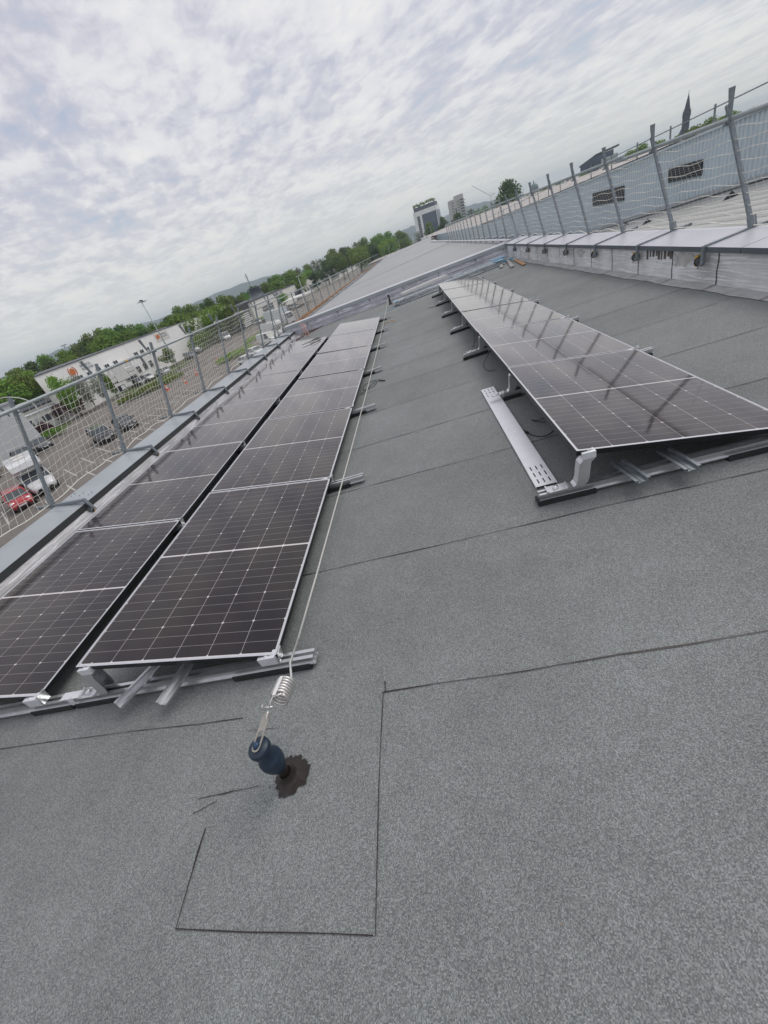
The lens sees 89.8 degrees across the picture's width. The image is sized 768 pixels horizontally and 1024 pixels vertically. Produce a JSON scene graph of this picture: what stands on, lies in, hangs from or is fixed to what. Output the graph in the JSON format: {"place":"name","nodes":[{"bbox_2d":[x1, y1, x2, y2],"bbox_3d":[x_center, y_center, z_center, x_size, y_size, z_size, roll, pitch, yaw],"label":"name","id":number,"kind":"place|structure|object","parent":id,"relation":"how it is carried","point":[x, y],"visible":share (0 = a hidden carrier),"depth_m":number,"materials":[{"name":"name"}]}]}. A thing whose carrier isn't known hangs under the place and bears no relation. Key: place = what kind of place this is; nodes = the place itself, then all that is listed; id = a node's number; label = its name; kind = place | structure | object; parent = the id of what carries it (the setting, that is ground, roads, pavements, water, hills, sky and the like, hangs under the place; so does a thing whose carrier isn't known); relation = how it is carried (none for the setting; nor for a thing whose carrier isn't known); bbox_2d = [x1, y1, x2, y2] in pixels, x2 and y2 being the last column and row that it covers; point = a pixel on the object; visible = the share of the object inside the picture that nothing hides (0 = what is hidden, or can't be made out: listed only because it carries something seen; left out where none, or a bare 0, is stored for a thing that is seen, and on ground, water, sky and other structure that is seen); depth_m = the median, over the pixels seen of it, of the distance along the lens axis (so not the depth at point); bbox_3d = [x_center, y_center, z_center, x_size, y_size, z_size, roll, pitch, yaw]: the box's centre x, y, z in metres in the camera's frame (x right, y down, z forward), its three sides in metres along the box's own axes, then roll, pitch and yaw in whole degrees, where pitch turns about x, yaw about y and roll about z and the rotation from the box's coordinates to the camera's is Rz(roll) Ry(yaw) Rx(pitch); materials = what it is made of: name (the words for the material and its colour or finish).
{"place":"outdoors","nodes":[
{"label":"outdoors","id":0,"kind":"place"},
{"bbox_2d":[1,267,321,379],"bbox_3d":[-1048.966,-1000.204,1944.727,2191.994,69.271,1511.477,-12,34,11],"label":"hills","id":1,"kind":"structure","parent":0,"point":[239,289],"depth_m":1996.77,"materials":[{"name":"plant"}]},
{"bbox_2d":[0,268,367,547],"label":"car park","id":2,"kind":"structure","parent":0,"point":[15,532],"depth_m":48.73,"materials":[{"name":"asphalt"}]},
{"bbox_2d":[0,483,37,512],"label":"red hatchback","id":3,"kind":"object","parent":2,"relation":"on","point":[16,493],"visible":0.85,"depth_m":30.65,"materials":[{"name":"paint"}]},
{"bbox_2d":[0,400,41,466],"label":"grey shed","id":4,"kind":"structure","parent":2,"relation":"on","point":[5,406],"depth_m":50.57,"materials":[{"name":"metal"}]},
{"bbox_2d":[0,373,44,405],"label":"broadleaf tree","id":5,"kind":"object","parent":2,"relation":"on","point":[27,394],"visible":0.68,"depth_m":81.49,"materials":[{"name":"green plant"}]},
{"bbox_2d":[1,372,45,404],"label":"broadleaf tree","id":6,"kind":"object","parent":2,"relation":"on","point":[18,378],"visible":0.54,"depth_m":82.80,"materials":[{"name":"green plant"}]},
{"bbox_2d":[3,450,60,496],"bbox_3d":[-30.808,-3.401,33.676,5.926,3.080,2.410,15,46,41],"label":"camper van","id":7,"kind":"object","parent":2,"relation":"on","point":[34,480],"visible":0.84,"depth_m":32.37,"materials":[{"name":"white paint"}]},
{"bbox_2d":[50,422,72,433],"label":"grass strip","id":8,"kind":"object","parent":2,"relation":"on","point":[63,425],"depth_m":63.39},
{"bbox_2d":[25,403,67,427],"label":"site cabin","id":9,"kind":"object","parent":8,"relation":"on","point":[35,415],"visible":0.42,"depth_m":64.30,"materials":[{"name":"metal"}]},
{"bbox_2d":[44,374,82,415],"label":"broadleaf tree","id":10,"kind":"object","parent":2,"relation":"on","point":[53,383],"visible":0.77,"depth_m":63.60,"materials":[{"name":"green plant"}]},
{"bbox_2d":[49,397,89,422],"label":"shrub","id":11,"kind":"object","parent":2,"relation":"on","point":[65,408],"visible":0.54,"depth_m":65.16,"materials":[{"name":"green plant"}]},
{"bbox_2d":[68,374,97,408],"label":"broadleaf tree","id":12,"kind":"object","parent":2,"relation":"on","point":[83,384],"visible":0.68,"depth_m":66.46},
{"bbox_2d":[85,424,116,444],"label":"dark suv","id":13,"kind":"object","parent":2,"relation":"on","point":[99,438],"visible":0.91,"depth_m":42.45,"materials":[{"name":"grey metal"}]},
{"bbox_2d":[86,334,123,352],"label":"broadleaf tree","id":14,"kind":"object","parent":2,"relation":"on","point":[102,345],"visible":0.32,"depth_m":105.45,"materials":[{"name":"green plant"}]},
{"bbox_2d":[111,414,138,431],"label":"dark saloon","id":15,"kind":"object","parent":2,"relation":"on","point":[127,417],"visible":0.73,"depth_m":44.94,"materials":[{"name":"grey metal"}]},
{"bbox_2d":[33,303,231,419],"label":"white warehouse","id":16,"kind":"structure","parent":2,"relation":"on","point":[112,355],"depth_m":82.35,"materials":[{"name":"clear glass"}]},
{"bbox_2d":[109,360,192,398],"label":"grass strip","id":17,"kind":"object","parent":2,"relation":"on","point":[152,380],"depth_m":80.67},
{"bbox_2d":[105,361,144,395],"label":"directory board","id":18,"kind":"object","parent":17,"relation":"on","point":[118,370],"visible":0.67,"depth_m":71.58,"materials":[{"name":"white paint"}]},
{"bbox_2d":[115,371,187,407],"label":"hedge","id":19,"kind":"object","parent":2,"relation":"on","point":[129,397],"visible":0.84,"depth_m":65.55,"materials":[{"name":"green plant"}]},
{"bbox_2d":[164,313,199,336],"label":"broadleaf tree","id":20,"kind":"object","parent":2,"relation":"on","point":[179,318],"visible":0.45,"depth_m":105.05,"materials":[{"name":"green plant"}]},
{"bbox_2d":[175,339,220,363],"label":"grass strip","id":21,"kind":"object","parent":2,"relation":"on","point":[202,349],"depth_m":110.30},
{"bbox_2d":[187,326,221,349],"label":"hedge","id":22,"kind":"object","parent":21,"relation":"on","point":[202,336],"visible":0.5,"depth_m":107.92,"materials":[{"name":"green plant"}]},
{"bbox_2d":[196,304,226,334],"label":"broadleaf tree","id":23,"kind":"object","parent":2,"relation":"on","point":[215,311],"visible":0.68,"depth_m":111.80,"materials":[{"name":"green plant"}]},
{"bbox_2d":[221,303,244,329],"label":"broadleaf tree","id":24,"kind":"object","parent":2,"relation":"on","point":[228,311],"visible":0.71,"depth_m":113.52,"materials":[{"name":"green plant"}]},
{"bbox_2d":[221,276,319,334],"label":"trade hall","id":25,"kind":"structure","parent":2,"relation":"on","point":[255,293],"depth_m":148.75,"materials":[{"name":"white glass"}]},
{"bbox_2d":[263,306,295,324],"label":"box lorry","id":26,"kind":"object","parent":2,"relation":"on","point":[283,316],"visible":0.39,"depth_m":93.37,"materials":[{"name":"white metal"}]},
{"bbox_2d":[315,259,335,284],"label":"broadleaf tree","id":27,"kind":"object","parent":2,"relation":"on","point":[327,266],"visible":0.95,"depth_m":212.79,"materials":[{"name":"green plant"}]},
{"bbox_2d":[330,252,349,278],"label":"broadleaf tree","id":28,"kind":"object","parent":2,"relation":"on","point":[341,263],"visible":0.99,"depth_m":213.78,"materials":[{"name":"green plant"}]},
{"bbox_2d":[346,245,371,272],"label":"broadleaf tree","id":29,"kind":"object","parent":2,"relation":"on","point":[357,256],"visible":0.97,"depth_m":213.79,"materials":[{"name":"green plant"}]},
{"bbox_2d":[346,238,417,274],"bbox_3d":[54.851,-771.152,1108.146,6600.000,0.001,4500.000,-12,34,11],"label":"ground","id":30,"kind":"structure","parent":0,"point":[413,241],"depth_m":498.68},
{"bbox_2d":[0,225,767,1023],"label":"flat roofed hall","id":31,"kind":"structure","parent":30,"relation":"on","point":[534,727],"depth_m":1.52,"materials":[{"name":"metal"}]},
{"bbox_2d":[0,398,96,512],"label":"guardrail post","id":32,"kind":"object","parent":31,"relation":"on","point":[91,508],"visible":0.94,"depth_m":5.15,"materials":[{"name":"grey metal"}]},
{"bbox_2d":[0,355,147,417],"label":"guard tube","id":33,"kind":"object","parent":32,"relation":"attached to","point":[25,404],"visible":0.95,"depth_m":5.57,"materials":[{"name":"metal"}]},
{"bbox_2d":[0,297,281,536],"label":"safety net","id":34,"kind":"object","parent":32,"relation":"attached to","point":[246,329],"visible":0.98,"depth_m":6.68,"materials":[{"name":"fabric"}]},
{"bbox_2d":[79,361,159,455],"bbox_3d":[-4.473,-1.640,6.423,0.848,1.722,0.531,-14,33,13],"label":"guardrail post","id":35,"kind":"object","parent":31,"relation":"on","point":[124,449],"visible":0.98,"depth_m":6.48,"materials":[{"name":"grey metal"}]},
{"bbox_2d":[0,645,318,717],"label":"mounting rail","id":36,"kind":"object","parent":31,"relation":"on","point":[43,702],"visible":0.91,"depth_m":2.12,"materials":[{"name":"metal"}]},
{"bbox_2d":[60,684,94,702],"bbox_3d":[-1.785,1.063,2.258,0.260,0.052,0.077,-14,33,13],"label":"rail splice","id":37,"kind":"object","parent":36,"relation":"attached to","point":[69,697],"visible":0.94,"depth_m":2.26,"materials":[{"name":"metal"}]},
{"bbox_2d":[0,520,180,700],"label":"solar panel","id":38,"kind":"object","parent":36,"relation":"on","point":[60,603],"visible":0.9,"depth_m":3.00,"materials":[{"name":"black glass"}]},
{"bbox_2d":[114,665,163,708],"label":"short rail","id":39,"kind":"object","parent":36,"relation":"on","point":[126,696],"visible":0.64,"depth_m":2.14,"materials":[{"name":"metal"}]},
{"bbox_2d":[156,663,195,704],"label":"short rail","id":40,"kind":"object","parent":36,"relation":"on","point":[173,685],"visible":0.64,"depth_m":2.05,"materials":[{"name":"metal"}]},
{"bbox_2d":[76,478,330,669],"bbox_3d":[-1.064,0.283,2.734,1.134,0.034,1.762,-6,35,7],"label":"solar panel","id":41,"kind":"object","parent":36,"relation":"on","point":[221,581],"visible":0.9,"depth_m":2.44,"materials":[{"name":"black glass"}]},
{"bbox_2d":[137,340,200,419],"bbox_3d":[-4.407,-2.575,7.756,0.848,1.722,0.531,-14,33,13],"label":"guardrail post","id":42,"kind":"object","parent":31,"relation":"on","point":[171,415],"visible":0.96,"depth_m":7.81,"materials":[{"name":"grey metal"}]},
{"bbox_2d":[136,309,251,358],"bbox_3d":[-4.416,-4.575,9.754,0.089,0.243,6.350,-14,33,12],"label":"guard tube","id":43,"kind":"object","parent":42,"relation":"attached to","point":[160,347],"visible":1,"depth_m":8.72,"materials":[{"name":"metal"}]},
{"bbox_2d":[178,325,228,393],"bbox_3d":[-4.341,-3.510,9.090,0.848,1.722,0.531,-14,33,13],"label":"guardrail post","id":44,"kind":"object","parent":31,"relation":"on","point":[197,363],"visible":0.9,"depth_m":9.15,"materials":[{"name":"grey metal"}]},
{"bbox_2d":[173,473,364,535],"bbox_3d":[-1.741,-0.005,3.656,3.235,0.313,0.086,-14,33,13],"label":"mounting rail","id":45,"kind":"object","parent":31,"relation":"on","point":[348,482],"visible":0.15,"depth_m":3.39,"materials":[{"name":"metal"}]},
{"bbox_2d":[248,712,310,799],"bbox_3d":[-0.414,0.944,1.490,0.190,0.297,0.193,-14,33,13],"label":"lifeline anchor","id":46,"kind":"object","parent":31,"relation":"on","point":[290,772],"visible":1,"depth_m":1.47,"materials":[{"name":"metal"}]},
{"bbox_2d":[261,301,387,719],"bbox_3d":[-0.121,-3.226,7.294,0.094,0.197,14.176,-14,33,13],"label":"lifeline cable","id":47,"kind":"object","parent":46,"relation":"attached to","point":[282,691],"visible":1,"depth_m":1.59,"materials":[{"name":"metal"}]},
{"bbox_2d":[237,403,375,453],"bbox_3d":[-1.669,-1.029,5.116,3.235,0.313,0.086,-14,33,13],"label":"mounting rail","id":48,"kind":"object","parent":31,"relation":"on","point":[357,412],"visible":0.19,"depth_m":4.85,"materials":[{"name":"metal"}]},
{"bbox_2d":[78,441,242,530],"bbox_3d":[-2.490,-0.370,4.538,1.134,0.032,1.762,-6,35,7],"label":"solar panel","id":49,"kind":"object","parent":48,"relation":"on","point":[171,485],"visible":0.88,"depth_m":4.35,"materials":[{"name":"black glass"}]},
{"bbox_2d":[211,408,352,491],"bbox_3d":[-0.992,-0.737,4.197,1.134,0.033,1.762,-6,34,7],"label":"solar panel","id":50,"kind":"object","parent":48,"relation":"on","point":[293,449],"visible":0.83,"depth_m":4.00,"materials":[{"name":"black glass"}]},
{"bbox_2d":[252,342,385,377],"bbox_3d":[-1.525,-3.075,8.035,3.235,0.313,0.086,-14,33,13],"label":"mounting rail","id":51,"kind":"object","parent":31,"relation":"on","point":[374,348],"visible":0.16,"depth_m":7.77,"materials":[{"name":"metal"}]},
{"bbox_2d":[217,370,300,406],"bbox_3d":[-2.347,-2.413,7.460,1.134,0.033,1.762,-6,34,7],"label":"solar panel","id":52,"kind":"object","parent":51,"relation":"on","point":[263,387],"visible":0.87,"depth_m":7.35,"materials":[{"name":"black glass"}]},
{"bbox_2d":[298,345,371,379],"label":"solar panel","id":53,"kind":"object","parent":51,"relation":"on","point":[339,361],"visible":0.91,"depth_m":6.98,"materials":[{"name":"black glass"}]},
{"bbox_2d":[273,366,382,407],"bbox_3d":[-1.597,-2.052,6.575,3.235,0.313,0.086,-14,33,13],"label":"mounting rail","id":54,"kind":"object","parent":31,"relation":"on","point":[366,374],"visible":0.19,"depth_m":6.32,"materials":[{"name":"metal"}]},
{"bbox_2d":[166,398,277,451],"bbox_3d":[-2.423,-1.391,6.000,1.134,0.033,1.762,-6,35,7],"label":"solar panel","id":55,"kind":"object","parent":54,"relation":"on","point":[232,423],"visible":0.88,"depth_m":5.87,"materials":[{"name":"black glass"}]},
{"bbox_2d":[267,369,363,419],"bbox_3d":[-0.917,-1.758,5.658,1.134,0.035,1.762,-6,34,7],"label":"solar panel","id":56,"kind":"object","parent":54,"relation":"on","point":[337,391],"visible":0.9,"depth_m":5.50,"materials":[{"name":"black glass"}]},
{"bbox_2d":[291,315,390,342],"bbox_3d":[-1.382,-5.108,10.935,3.235,0.313,0.086,-14,33,13],"label":"mounting rail","id":57,"kind":"object","parent":31,"relation":"on","point":[383,319],"visible":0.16,"depth_m":10.68,"materials":[{"name":"metal"}]},
{"bbox_2d":[274,336,327,356],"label":"solar panel","id":58,"kind":"object","parent":57,"relation":"on","point":[296,347],"visible":0.91,"depth_m":10.27,"materials":[{"name":"black glass"}]},
{"bbox_2d":[331,317,379,335],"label":"solar panel","id":59,"kind":"object","parent":57,"relation":"on","point":[357,326],"visible":0.87,"depth_m":9.95,"materials":[{"name":"black glass"}]},
{"bbox_2d":[313,327,388,357],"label":"mounting rail","id":60,"kind":"object","parent":31,"relation":"on","point":[377,332],"visible":0.16,"depth_m":9.24,"materials":[{"name":"metal"}]},
{"bbox_2d":[250,350,315,377],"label":"solar panel","id":61,"kind":"object","parent":60,"relation":"attached to","point":[287,363],"visible":0.91,"depth_m":8.82,"materials":[{"name":"black glass"}]},
{"bbox_2d":[317,329,376,353],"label":"solar panel","id":62,"kind":"object","parent":60,"relation":"on","point":[349,340],"visible":0.92,"depth_m":8.46,"materials":[{"name":"black glass"}]},
{"bbox_2d":[388,258,505,310],"bbox_3d":[1.878,-7.156,12.125,3.913,0.132,0.807,-19,32,6],"label":"parapet","id":63,"kind":"object","parent":31,"relation":"on","point":[434,288],"visible":0.84,"depth_m":12.06,"materials":[{"name":"metal"}]},
{"bbox_2d":[432,276,483,297],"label":"mounting rail","id":64,"kind":"object","parent":31,"relation":"on","point":[440,292],"visible":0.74,"depth_m":11.02,"materials":[{"name":"metal"}]},
{"bbox_2d":[438,277,488,290],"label":"solar panel","id":65,"kind":"object","parent":64,"relation":"on","point":[461,283],"visible":0.88,"depth_m":10.04,"materials":[{"name":"black glass"}]},
{"bbox_2d":[436,281,496,306],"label":"mounting rail","id":66,"kind":"object","parent":31,"relation":"on","point":[444,301],"visible":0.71,"depth_m":9.57,"materials":[{"name":"metal"}]},
{"bbox_2d":[443,282,503,299],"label":"solar panel","id":67,"kind":"object","parent":66,"relation":"on","point":[470,290],"visible":0.87,"depth_m":8.58,"materials":[{"name":"black glass"}]},
{"bbox_2d":[450,298,538,334],"bbox_3d":[1.830,-3.407,6.516,1.500,0.286,0.086,-14,33,13],"label":"mounting rail","id":68,"kind":"object","parent":31,"relation":"on","point":[462,327],"visible":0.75,"depth_m":6.65,"materials":[{"name":"metal"}]},
{"bbox_2d":[450,289,528,313],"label":"solar panel","id":69,"kind":"object","parent":68,"relation":"on","point":[484,300],"visible":0.84,"depth_m":7.08,"materials":[{"name":"black glass"}]},
{"bbox_2d":[461,300,566,333],"bbox_3d":[1.831,-2.937,5.755,1.134,0.032,1.762,-6,34,7],"label":"solar panel","id":70,"kind":"object","parent":68,"relation":"on","point":[509,315],"visible":0.87,"depth_m":5.62,"materials":[{"name":"black glass"}]},
{"bbox_2d":[481,386,557,488],"bbox_3d":[1.080,-0.747,3.311,0.134,0.017,2.020,-15,33,12],"label":"tray cover","id":71,"kind":"object","parent":31,"relation":"on","point":[527,453],"visible":0.95,"depth_m":3.01,"materials":[{"name":"metal"}]},
{"bbox_2d":[463,315,579,359],"bbox_3d":[1.758,-2.384,5.057,1.500,0.286,0.086,-14,33,13],"label":"mounting rail","id":72,"kind":"object","parent":31,"relation":"on","point":[479,351],"visible":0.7,"depth_m":5.20,"materials":[{"name":"metal"}]},
{"bbox_2d":[478,317,635,368],"bbox_3d":[1.761,-1.918,4.293,1.134,0.034,1.762,-6,34,7],"label":"solar panel","id":73,"kind":"object","parent":72,"relation":"on","point":[543,341],"visible":0.83,"depth_m":4.10,"materials":[{"name":"black glass"}]},
{"bbox_2d":[541,173,573,254],"bbox_3d":[3.952,-7.033,9.056,0.791,1.493,0.567,-14,33,13],"label":"guardrail post","id":74,"kind":"object","parent":31,"relation":"on","point":[557,211],"visible":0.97,"depth_m":9.06,"materials":[{"name":"grey metal"}]},
{"bbox_2d":[491,345,653,400],"bbox_3d":[1.714,-1.368,3.591,1.440,0.286,0.086,-14,33,13],"label":"mounting rail","id":75,"kind":"object","parent":31,"relation":"on","point":[512,391],"visible":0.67,"depth_m":3.72,"materials":[{"name":"metal"}]},
{"bbox_2d":[563,162,601,255],"bbox_3d":[3.891,-6.167,7.820,0.791,1.493,0.567,-14,33,13],"label":"guardrail post","id":76,"kind":"object","parent":31,"relation":"on","point":[565,251],"visible":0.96,"depth_m":7.83,"materials":[{"name":"grey metal"}]},
{"bbox_2d":[521,155,624,196],"bbox_3d":[3.820,-7.257,8.476,0.049,0.048,6.200,-14,33,12],"label":"guard tube","id":77,"kind":"object","parent":76,"relation":"attached to","point":[589,169],"visible":1,"depth_m":7.37,"materials":[{"name":"metal"}]},
{"bbox_2d":[591,147,637,258],"bbox_3d":[3.831,-5.313,6.601,0.791,1.493,0.567,-14,33,13],"label":"guardrail post","id":78,"kind":"object","parent":31,"relation":"on","point":[594,252],"visible":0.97,"depth_m":6.61,"materials":[{"name":"grey metal"}]},
{"bbox_2d":[535,434,767,506],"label":"mounting rail","id":79,"kind":"object","parent":31,"relation":"on","point":[581,483],"visible":0.98,"depth_m":2.21,"materials":[{"name":"metal"}]},
{"bbox_2d":[610,459,650,483],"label":"short rail","id":80,"kind":"object","parent":79,"relation":"on","point":[631,471],"visible":1,"depth_m":2.21,"materials":[{"name":"metal"}]},
{"bbox_2d":[507,349,767,455],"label":"solar panel","id":81,"kind":"object","parent":79,"relation":"on","point":[630,399],"visible":1,"depth_m":2.54,"materials":[{"name":"black glass"}]},
{"bbox_2d":[656,447,700,471],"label":"short rail","id":82,"kind":"object","parent":79,"relation":"on","point":[680,460],"visible":1,"depth_m":2.15,"materials":[{"name":"metal"}]},
{"bbox_2d":[631,124,691,262],"bbox_3d":[3.770,-4.447,5.366,0.791,1.493,0.567,-14,33,13],"label":"guardrail post","id":83,"kind":"object","parent":31,"relation":"on","point":[636,255],"visible":0.96,"depth_m":5.37,"materials":[{"name":"grey metal"}]},
{"bbox_2d":[694,85,767,268],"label":"guardrail post","id":84,"kind":"object","parent":31,"relation":"on","point":[699,260],"visible":0.98,"depth_m":4.14,"materials":[{"name":"grey metal"}]},
{"bbox_2d":[508,108,767,236],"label":"safety net","id":85,"kind":"object","parent":84,"relation":"attached to","point":[658,189],"visible":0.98,"depth_m":5.34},
{"bbox_2d":[616,102,767,162],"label":"guard tube","id":86,"kind":"object","parent":84,"relation":"attached to","point":[761,107],"visible":1,"depth_m":4.38,"materials":[{"name":"metal"}]},
{"bbox_2d":[377,238,399,256],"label":"broadleaf tree","id":87,"kind":"object","parent":30,"relation":"on","point":[390,241],"visible":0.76,"depth_m":209.45,"materials":[{"name":"green plant"}]},
{"bbox_2d":[304,235,511,318],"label":"metal roofed hall","id":88,"kind":"structure","parent":30,"relation":"on","point":[421,257],"depth_m":22.89,"materials":[{"name":"metal"}]},
{"bbox_2d":[498,198,513,242],"bbox_3d":[4.305,-10.578,13.944,0.501,1.310,0.437,-14,33,13],"label":"guardrail post","id":89,"kind":"object","parent":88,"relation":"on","point":[503,223],"visible":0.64,"depth_m":13.97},
{"bbox_2d":[446,206,514,239],"bbox_3d":[4.729,-16.456,22.411,0.120,1.051,23.209,-14,33,13],"label":"safety net","id":90,"kind":"object","parent":89,"relation":"attached to","point":[481,226],"visible":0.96,"depth_m":17.49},
{"bbox_2d":[492,178,523,208],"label":"broadleaf tree","id":91,"kind":"object","parent":30,"relation":"on","point":[508,185],"visible":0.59,"depth_m":177.61,"materials":[{"name":"green plant"}]},
{"bbox_2d":[420,101,767,239],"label":"profiled facade hall","id":92,"kind":"structure","parent":30,"relation":"on","point":[690,186],"depth_m":12.54,"materials":[{"name":"metal"}]},
{"bbox_2d":[496,82,767,214],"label":"roof guard rail","id":93,"kind":"object","parent":92,"relation":"on","point":[714,113],"visible":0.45,"depth_m":11.56,"materials":[{"name":"metal"}]},
{"bbox_2d":[678,94,690,134],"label":"church steeple","id":94,"kind":"object","parent":30,"relation":"on","point":[686,116],"visible":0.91,"depth_m":292.92,"materials":[{"name":"stone"}]},
{"bbox_2d":[0,0,767,377],"label":"sky","id":95,"kind":"structure","parent":0,"point":[166,154],"materials":[{"name":"white"}]},
{"bbox_2d":[413,198,440,239],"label":"glass tower","id":96,"kind":"structure","parent":0,"point":[425,213],"depth_m":404.62,"materials":[{"name":"blue glass"}]},
{"bbox_2d":[389,196,523,239],"bbox_3d":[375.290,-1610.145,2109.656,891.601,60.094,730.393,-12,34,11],"label":"hills","id":97,"kind":"structure","parent":0,"point":[410,230],"depth_m":2018.61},
{"bbox_2d":[447,193,466,221],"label":"beige tower","id":98,"kind":"structure","parent":0,"point":[456,204],"depth_m":475.58,"materials":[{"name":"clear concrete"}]},
{"bbox_2d":[579,144,618,174],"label":"dark modern building","id":99,"kind":"structure","parent":0,"point":[595,159],"depth_m":201.48,"materials":[{"name":"grey glass"}]},
{"bbox_2d":[597,178,767,232],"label":"ribbed roof building","id":100,"kind":"structure","parent":0,"point":[756,208],"depth_m":8.14,"materials":[{"name":"grey metal"}]},
{"bbox_3d":[-4.376,-9.230,18.986,0.217,0.235,3.802,-14,33,13],"label":"toe board","id":101,"kind":"object","parent":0,"visible":0},
{"bbox_2d":[278,298,288,324],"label":"guardrail post","id":102,"kind":"object","parent":101,"relation":"attached to","point":[283,311],"visible":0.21,"depth_m":18.56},
{"bbox_2d":[269,265,360,336],"bbox_3d":[-4.020,-20.563,34.456,0.048,1.199,43.360,-12,34,11],"label":"safety net","id":103,"kind":"object","parent":102,"relation":"attached to","point":[350,273],"visible":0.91,"depth_m":25.69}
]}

